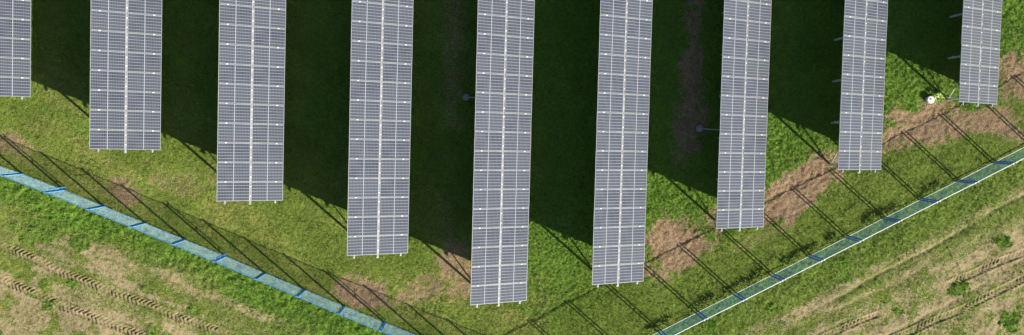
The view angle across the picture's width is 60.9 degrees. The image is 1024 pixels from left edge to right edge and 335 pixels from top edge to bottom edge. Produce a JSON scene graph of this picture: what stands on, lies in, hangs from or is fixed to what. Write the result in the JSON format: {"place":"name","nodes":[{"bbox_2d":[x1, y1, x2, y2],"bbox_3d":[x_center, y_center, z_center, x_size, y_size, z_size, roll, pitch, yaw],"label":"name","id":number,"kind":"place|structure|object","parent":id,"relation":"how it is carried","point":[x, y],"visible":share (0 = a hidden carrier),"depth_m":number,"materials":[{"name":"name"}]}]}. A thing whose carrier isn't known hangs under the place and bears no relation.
{"place":"outdoors","nodes":[
{"label":"outdoors","id":0,"kind":"place"},
{"bbox_2d":[0,0,1023,334],"bbox_3d":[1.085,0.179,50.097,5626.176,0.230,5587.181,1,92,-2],"label":"ground","id":1,"kind":"structure","parent":0,"point":[798,190],"depth_m":50.14,"materials":[{"name":"green plant"}]},
{"bbox_2d":[0,0,30,99],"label":"solar panel table","id":2,"kind":"object","parent":1,"relation":"on","point":[17,51],"visible":1,"depth_m":47.45,"materials":[{"name":"glass"}]},
{"bbox_2d":[89,0,161,152],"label":"solar panel table","id":3,"kind":"object","parent":1,"relation":"on","point":[133,18],"visible":1,"depth_m":47.20,"materials":[{"name":"glass"}]},
{"bbox_2d":[0,166,414,334],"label":"fence","id":4,"kind":"object","parent":1,"relation":"on","point":[259,276],"visible":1,"depth_m":48.42,"materials":[{"name":"blue metal"}]},
{"bbox_2d":[216,0,285,204],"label":"solar panel table","id":5,"kind":"object","parent":1,"relation":"on","point":[254,66],"visible":1,"depth_m":47.41,"materials":[{"name":"glass"}]},
{"bbox_2d":[347,0,412,258],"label":"solar panel table","id":6,"kind":"object","parent":1,"relation":"on","point":[380,170],"visible":1,"depth_m":47.74,"materials":[{"name":"glass"}]},
{"bbox_2d":[463,94,474,100],"bbox_3d":[-2.118,-4.005,49.739,1.403,0.402,0.400,1,92,-2],"label":"round cover","id":7,"kind":"object","parent":1,"relation":"on","point":[466,97],"visible":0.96,"depth_m":49.66,"materials":[{"name":"grey concrete"}]},
{"bbox_2d":[470,0,534,307],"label":"solar panel table","id":8,"kind":"object","parent":1,"relation":"on","point":[501,165],"visible":1,"depth_m":48.09,"materials":[{"name":"glass"}]},
{"bbox_2d":[592,0,652,287],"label":"solar panel table","id":9,"kind":"object","parent":1,"relation":"on","point":[620,188],"visible":1,"depth_m":48.40,"materials":[{"name":"glass"}]},
{"bbox_2d":[696,125,719,131],"bbox_3d":[11.365,-2.235,50.308,1.453,0.402,0.400,1,92,-2],"label":"round cover","id":10,"kind":"object","parent":1,"relation":"on","point":[699,128],"visible":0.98,"depth_m":50.22,"materials":[{"name":"grey concrete"}]},
{"bbox_2d":[714,0,771,231],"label":"solar panel table","id":11,"kind":"object","parent":1,"relation":"on","point":[741,166],"visible":1,"depth_m":48.82,"materials":[{"name":"glass"}]},
{"bbox_2d":[653,147,1023,334],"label":"fence","id":12,"kind":"object","parent":1,"relation":"on","point":[1008,163],"visible":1,"depth_m":49.86,"materials":[{"name":"blue metal"}]},
{"bbox_2d":[829,0,887,172],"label":"solar panel table","id":13,"kind":"object","parent":1,"relation":"on","point":[865,37],"visible":1,"depth_m":48.77,"materials":[{"name":"glass"}]},
{"bbox_2d":[926,96,934,103],"bbox_3d":[24.369,-3.945,50.728,0.440,0.400,0.440,1,92,-2],"label":"round cover","id":14,"kind":"object","parent":1,"relation":"on","point":[930,99],"visible":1,"depth_m":50.59,"materials":[{"name":"white plastic"}]},
{"bbox_2d":[932,91,945,103],"bbox_3d":[24.864,-4.070,50.647,0.857,0.456,0.800,1,92,-2],"label":"leafy plant","id":15,"kind":"object","parent":1,"relation":"on","point":[941,94],"visible":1,"depth_m":50.62,"materials":[{"name":"green plant"}]},
{"bbox_2d":[946,0,1001,106],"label":"solar panel table","id":16,"kind":"object","parent":1,"relation":"on","point":[980,74],"visible":0.99,"depth_m":49.23,"materials":[{"name":"glass"}]},
{"bbox_2d":[647,161,984,331],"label":"long grass","id":17,"kind":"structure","parent":0,"point":[807,254],"depth_m":50.76,"materials":[{"name":"green plant"}]}
]}

